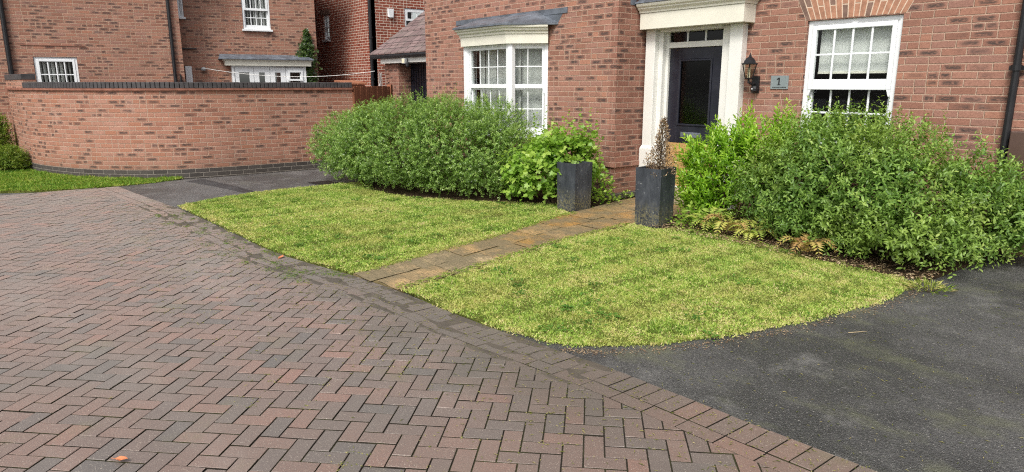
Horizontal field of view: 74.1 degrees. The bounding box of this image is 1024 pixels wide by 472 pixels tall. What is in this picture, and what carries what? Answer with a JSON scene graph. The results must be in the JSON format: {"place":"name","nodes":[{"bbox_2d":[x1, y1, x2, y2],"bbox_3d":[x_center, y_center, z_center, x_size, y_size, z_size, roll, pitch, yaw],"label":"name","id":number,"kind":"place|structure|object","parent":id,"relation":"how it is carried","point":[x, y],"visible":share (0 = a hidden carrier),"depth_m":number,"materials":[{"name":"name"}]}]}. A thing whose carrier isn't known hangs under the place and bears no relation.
{"place":"outdoors","nodes":[
{"label":"outdoors","id":0,"kind":"place"},
{"bbox_2d":[0,165,184,192],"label":"lawn grass","id":1,"kind":"structure","parent":0,"point":[15,175],"depth_m":11.39,"materials":[{"name":"green plant"}]},
{"bbox_2d":[0,112,15,153],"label":"tall shrub","id":2,"kind":"object","parent":1,"relation":"on","point":[5,136],"visible":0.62,"depth_m":13.72,"materials":[{"name":"green plant"}]},
{"bbox_2d":[0,141,31,170],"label":"dome shrub","id":3,"kind":"object","parent":1,"relation":"on","point":[13,158],"visible":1,"depth_m":12.72,"materials":[{"name":"green plant"}]},
{"bbox_2d":[119,155,427,212],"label":"asphalt drive","id":4,"kind":"structure","parent":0,"point":[176,193],"depth_m":11.02,"materials":[{"name":"grey asphalt"}]},
{"bbox_2d":[186,179,254,191],"bbox_3d":[-4.766,-0.817,10.987,2.065,0.004,0.324,12,17,43],"label":"asphalt patch","id":5,"kind":"object","parent":4,"relation":"on","point":[215,184],"visible":0.9,"depth_m":10.99,"materials":[{"name":"grey asphalt"}]},
{"bbox_2d":[308,180,338,184],"bbox_3d":[-3.139,-0.887,11.286,0.360,0.010,0.360,-12,17,-42],"label":"drain cover","id":6,"kind":"object","parent":4,"relation":"on","point":[323,182],"visible":0.96,"depth_m":11.28,"materials":[{"name":"black plastic"}]},
{"bbox_2d":[352,84,393,160],"bbox_3d":[-2.944,-2.420,14.488,0.100,1.600,1.688,4,13,16],"label":"wooden fence","id":7,"kind":"object","parent":4,"relation":"on","point":[363,93],"visible":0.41,"depth_m":14.24,"materials":[{"name":"brown wood"}]},
{"bbox_2d":[369,11,485,152],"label":"brick garage","id":8,"kind":"structure","parent":4,"relation":"on","point":[409,38],"depth_m":15.75,"materials":[{"name":"brown brick"}]},
{"bbox_2d":[379,73,381,85],"bbox_3d":[-3.075,-3.656,15.845,0.028,0.319,0.160,4,13,18],"label":"hanging cloth","id":9,"kind":"object","parent":8,"relation":"hanging from","point":[380,79],"visible":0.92,"depth_m":15.84,"materials":[{"name":"white fabric"}]},
{"bbox_2d":[402,58,409,66],"bbox_3d":[-2.350,-3.841,15.024,0.105,0.200,0.215,-10,16,-37],"label":"floodlight","id":10,"kind":"object","parent":8,"relation":"attached to","point":[405,61],"visible":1,"depth_m":14.97,"materials":[{"name":"grey metal"}]},
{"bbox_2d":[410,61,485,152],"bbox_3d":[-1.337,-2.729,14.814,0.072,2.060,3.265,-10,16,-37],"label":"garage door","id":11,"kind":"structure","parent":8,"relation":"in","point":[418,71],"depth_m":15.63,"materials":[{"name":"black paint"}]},
{"bbox_2d":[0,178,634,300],"bbox_3d":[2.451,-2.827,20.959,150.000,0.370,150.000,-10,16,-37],"label":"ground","id":12,"kind":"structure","parent":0,"point":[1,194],"depth_m":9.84,"materials":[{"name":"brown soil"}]},
{"bbox_2d":[0,0,318,145],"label":"brick house","id":13,"kind":"structure","parent":12,"relation":"on","point":[114,40],"depth_m":16.76,"materials":[{"name":"brick"}]},
{"bbox_2d":[33,57,79,81],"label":"window","id":14,"kind":"structure","parent":13,"relation":"in","point":[47,69],"depth_m":16.05,"materials":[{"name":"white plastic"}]},
{"bbox_2d":[177,0,185,18],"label":"window","id":15,"kind":"structure","parent":13,"relation":"in","point":[179,2],"depth_m":17.52,"materials":[{"name":"white plastic"}]},
{"bbox_2d":[241,0,272,31],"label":"window","id":16,"kind":"structure","parent":13,"relation":"in","point":[255,13],"depth_m":18.49,"materials":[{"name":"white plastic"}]},
{"bbox_2d":[231,66,306,81],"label":"french doors","id":17,"kind":"structure","parent":13,"relation":"in","point":[263,69],"depth_m":18.63,"materials":[{"name":"white plastic"}]},
{"bbox_2d":[204,68,373,76],"bbox_3d":[-6.019,-4.478,18.587,4.470,0.226,0.013,-4,13,-18],"label":"washing line","id":18,"kind":"object","parent":13,"relation":"attached to","point":[289,76],"visible":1,"depth_m":18.61,"materials":[{"name":"white fabric"}]},
{"bbox_2d":[293,28,322,81],"bbox_3d":[-5.766,-4.247,19.299,0.872,3.204,0.265,-7,14,-28],"label":"climbing ivy","id":19,"kind":"object","parent":13,"relation":"attached to","point":[305,49],"visible":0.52,"depth_m":19.07,"materials":[{"name":"green plant"}]},
{"bbox_2d":[4,74,354,178],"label":"garden wall","id":20,"kind":"structure","parent":12,"relation":"on","point":[191,130],"depth_m":12.03,"materials":[{"name":"brick"}]},
{"bbox_2d":[557,160,592,211],"bbox_3d":[0.812,-0.656,8.845,0.330,0.620,0.330,-11,17,-41],"label":"tall planter","id":21,"kind":"object","parent":12,"relation":"on","point":[574,183],"visible":0.91,"depth_m":8.73,"materials":[{"name":"stone"}]},
{"bbox_2d":[620,189,633,198],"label":"weed","id":22,"kind":"object","parent":12,"relation":"on","point":[626,191],"visible":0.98,"depth_m":9.70,"materials":[{"name":"green plant"}]},
{"bbox_2d":[424,0,1023,255],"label":"brick house","id":23,"kind":"structure","parent":12,"relation":"on","point":[632,72],"depth_m":8.79,"materials":[{"name":"brick"}]},
{"bbox_2d":[473,51,477,108],"bbox_3d":[-0.688,-2.522,11.664,0.090,1.380,0.608,1,13,6],"label":"window","id":24,"kind":"structure","parent":23,"relation":"in","point":[474,52],"depth_m":11.82,"materials":[{"name":"white plastic"}]},
{"bbox_2d":[467,44,520,131],"bbox_3d":[-0.311,-2.369,10.981,0.216,1.380,1.198,-10,16,-37],"label":"window","id":25,"kind":"structure","parent":23,"relation":"in","point":[495,67],"depth_m":10.98,"materials":[{"name":"white plastic"}]},
{"bbox_2d":[515,44,547,134],"bbox_3d":[0.250,-2.275,10.560,0.628,1.380,0.204,1,13,6],"label":"window","id":26,"kind":"structure","parent":23,"relation":"in","point":[533,86],"depth_m":10.56,"materials":[{"name":"white plastic"}]},
{"bbox_2d":[665,46,721,186],"bbox_3d":[2.476,-1.606,9.288,0.092,1.900,0.880,-10,16,-37],"label":"door","id":27,"kind":"structure","parent":23,"relation":"in","point":[695,72],"depth_m":9.25,"materials":[{"name":"black paint"}]},
{"bbox_2d":[742,53,759,92],"bbox_3d":[2.921,-1.992,8.278,0.267,0.475,0.188,-2,13,-11],"label":"wall lantern","id":28,"kind":"object","parent":23,"relation":"attached to","point":[749,61],"depth_m":8.28,"materials":[{"name":"black plastic"}]},
{"bbox_2d":[770,76,788,88],"bbox_3d":[3.209,-1.843,8.132,0.016,0.158,0.228,-10,16,-37],"label":"house number plate","id":29,"kind":"object","parent":23,"relation":"attached to","point":[779,82],"visible":1,"depth_m":8.12,"materials":[{"name":"stone"}]},
{"bbox_2d":[799,14,903,156],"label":"window","id":30,"kind":"structure","parent":23,"relation":"in","point":[860,56],"depth_m":7.58,"materials":[{"name":"white plastic"}]},
{"bbox_2d":[234,13,420,81],"label":"sky","id":31,"kind":"structure","parent":0,"point":[244,77],"materials":[{"name":"white"}]},
{"bbox_2d":[334,80,366,106],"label":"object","id":32,"kind":"structure","parent":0,"point":[355,83],"depth_m":15.34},
{"bbox_2d":[277,0,424,86],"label":"brick house","id":33,"kind":"structure","parent":0,"point":[355,36],"depth_m":20.08,"materials":[{"name":"brick"}]},
{"bbox_2d":[322,15,330,41],"bbox_3d":[-5.863,-6.592,21.528,0.210,0.820,0.510,-10,16,-37],"label":"window","id":34,"kind":"structure","parent":33,"relation":"in","point":[326,17],"depth_m":21.59,"materials":[{"name":"white plastic"}]},
{"bbox_2d":[387,9,393,17],"bbox_3d":[-3.470,-6.387,19.417,0.188,0.246,0.068,-10,16,-37],"label":"alarm box","id":35,"kind":"object","parent":33,"relation":"attached to","point":[390,12],"visible":1,"depth_m":19.38,"materials":[{"name":"white plastic"}]},
{"bbox_2d":[404,8,423,25],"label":"window","id":36,"kind":"structure","parent":33,"relation":"in","point":[408,12],"depth_m":19.93,"materials":[{"name":"white plastic"}]},
{"bbox_2d":[178,181,568,274],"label":"lawn grass","id":37,"kind":"structure","parent":0,"point":[342,192],"depth_m":8.14,"materials":[{"name":"green plant"}]},
{"bbox_2d":[189,187,875,340],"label":"lawn weeds","id":38,"kind":"object","parent":37,"relation":"on","point":[586,303],"visible":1,"depth_m":5.61,"materials":[{"name":"green plant"}]},
{"bbox_2d":[0,186,876,471],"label":"block paving","id":39,"kind":"structure","parent":0,"point":[88,324],"depth_m":3.75,"materials":[{"name":"brown brick"}]},
{"bbox_2d":[113,456,127,460],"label":"fallen leaf","id":40,"kind":"object","parent":39,"relation":"on","point":[119,458],"visible":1,"depth_m":2.95,"materials":[{"name":"orange plant"}]},
{"bbox_2d":[155,212,347,283],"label":"grass clippings","id":41,"kind":"object","parent":39,"relation":"on","point":[275,262],"depth_m":6.25,"materials":[{"name":"green plant"}]},
{"bbox_2d":[138,201,671,416],"bbox_3d":[-2.450,0.167,6.602,0.507,0.021,9.379,-12,17,-43],"label":"paving silt","id":42,"kind":"object","parent":39,"relation":"on","point":[458,319],"visible":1,"depth_m":4.86,"materials":[{"name":"soil"}]},
{"bbox_2d":[103,240,735,471],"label":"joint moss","id":43,"kind":"object","parent":39,"relation":"on","point":[360,364],"visible":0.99,"depth_m":3.59,"materials":[{"name":"green plant"}]},
{"bbox_2d":[37,201,866,471],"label":"grass clippings","id":44,"kind":"object","parent":39,"relation":"on","point":[436,342],"depth_m":4.27,"materials":[{"name":"green plant"}]},
{"bbox_2d":[359,171,614,207],"bbox_3d":[-0.913,-0.760,10.753,2.300,0.050,5.150,-10,16,-37],"label":"flower bed","id":45,"kind":"object","parent":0,"point":[415,192],"visible":0.28,"depth_m":9.97,"materials":[{"name":"soil"}]},
{"bbox_2d":[304,83,541,200],"bbox_3d":[-1.369,-1.563,10.593,2.638,1.652,4.515,-10,16,-37],"label":"rounded hedge","id":46,"kind":"object","parent":45,"relation":"on","point":[385,160],"visible":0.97,"depth_m":9.81,"materials":[{"name":"green plant"}]},
{"bbox_2d":[496,105,608,203],"bbox_3d":[0.551,-1.091,9.200,1.513,1.333,1.295,-10,16,-37],"label":"broad leaved bush","id":47,"kind":"object","parent":45,"relation":"on","point":[550,151],"visible":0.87,"depth_m":9.01,"materials":[{"name":"green plant"}]},
{"bbox_2d":[591,165,627,206],"bbox_3d":[1.225,-0.690,9.207,0.776,0.531,0.666,-10,16,-37],"label":"ground ivy","id":48,"kind":"object","parent":45,"relation":"on","point":[600,193],"visible":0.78,"depth_m":9.19,"materials":[{"name":"green plant"}]},
{"bbox_2d":[353,197,694,292],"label":"garden path","id":49,"kind":"structure","parent":0,"point":[567,224],"depth_m":6.87,"materials":[{"name":"beige stone"}]},
{"bbox_2d":[361,211,630,287],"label":"grass clippings","id":50,"kind":"object","parent":49,"relation":"on","point":[487,262],"depth_m":6.60,"materials":[{"name":"green plant"}]},
{"bbox_2d":[401,223,917,347],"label":"lawn grass","id":51,"kind":"structure","parent":0,"point":[693,272],"depth_m":5.42,"materials":[{"name":"green plant"}]},
{"bbox_2d":[502,254,1023,471],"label":"asphalt drive","id":52,"kind":"structure","parent":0,"point":[820,396],"depth_m":3.83,"materials":[{"name":"grey asphalt"}]},
{"bbox_2d":[560,286,926,357],"bbox_3d":[1.904,0.593,4.665,3.346,0.008,0.421,-6,14,-23],"label":"edge debris","id":53,"kind":"object","parent":52,"relation":"on","point":[582,350],"visible":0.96,"depth_m":4.29,"materials":[{"name":"brown soil"}]},
{"bbox_2d":[567,277,1023,470],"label":"grass clippings","id":54,"kind":"object","parent":52,"relation":"on","point":[878,377],"depth_m":3.90,"materials":[{"name":"green plant"}]},
{"bbox_2d":[891,277,959,295],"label":"weed","id":55,"kind":"object","parent":52,"relation":"on","point":[934,283],"visible":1,"depth_m":5.31,"materials":[{"name":"green plant"}]},
{"bbox_2d":[646,209,1001,280],"bbox_3d":[3.109,0.019,7.264,1.770,0.052,3.150,-10,16,-37],"label":"flower bed","id":56,"kind":"object","parent":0,"point":[894,270],"visible":0.31,"depth_m":6.30,"materials":[{"name":"soil"}]},
{"bbox_2d":[635,165,675,227],"bbox_3d":[1.658,-0.464,7.869,0.335,0.670,0.335,11,17,41],"label":"tall planter","id":57,"kind":"object","parent":56,"relation":"on","point":[654,199],"visible":0.85,"depth_m":7.75,"materials":[{"name":"stone"}]},
{"bbox_2d":[643,116,676,175],"bbox_3d":[1.707,-1.023,7.762,0.386,0.710,0.526,-2,13,-10],"label":"dead conifer","id":58,"kind":"object","parent":57,"relation":"on","point":[659,164],"visible":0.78,"depth_m":7.73,"materials":[{"name":"brown plant"}]},
{"bbox_2d":[665,200,720,234],"bbox_3d":[2.123,-0.238,7.655,0.694,0.327,0.808,-6,14,-26],"label":"ground ivy","id":59,"kind":"object","parent":56,"relation":"on","point":[691,209],"visible":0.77,"depth_m":7.67,"materials":[{"name":"green plant"}]},
{"bbox_2d":[678,206,735,233],"bbox_3d":[2.205,-0.175,7.467,0.566,0.246,0.554,-4,13,-18],"label":"fern","id":60,"kind":"object","parent":56,"relation":"on","point":[708,225],"visible":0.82,"depth_m":7.45,"materials":[{"name":"green plant"}]},
{"bbox_2d":[698,213,757,236],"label":"fern","id":61,"kind":"object","parent":56,"relation":"on","point":[729,222],"visible":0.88,"depth_m":7.21,"materials":[{"name":"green plant"}]},
{"bbox_2d":[671,97,820,224],"bbox_3d":[2.644,-0.835,7.723,1.819,1.478,0.969,7,14,28],"label":"bright evergreen shrub","id":62,"kind":"object","parent":56,"relation":"on","point":[704,186],"visible":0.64,"depth_m":7.68,"materials":[{"name":"green plant"}]},
{"bbox_2d":[726,217,777,241],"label":"fern","id":63,"kind":"object","parent":56,"relation":"on","point":[750,234],"visible":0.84,"depth_m":6.99,"materials":[{"name":"green plant"}]},
{"bbox_2d":[648,219,948,280],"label":"leaf litter","id":64,"kind":"object","parent":56,"relation":"on","point":[855,260],"visible":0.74,"depth_m":6.41,"materials":[{"name":"brown plant"}]},
{"bbox_2d":[773,233,838,257],"bbox_3d":[2.838,0.095,6.399,0.579,0.185,0.522,-10,16,-37],"label":"fern","id":65,"kind":"object","parent":56,"relation":"on","point":[805,247],"visible":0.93,"depth_m":6.36,"materials":[{"name":"green plant"}]},
{"bbox_2d":[719,94,1023,280],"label":"spreading shrub","id":66,"kind":"object","parent":56,"relation":"on","point":[834,213],"visible":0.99,"depth_m":6.11,"materials":[{"name":"green plant"}]}
]}

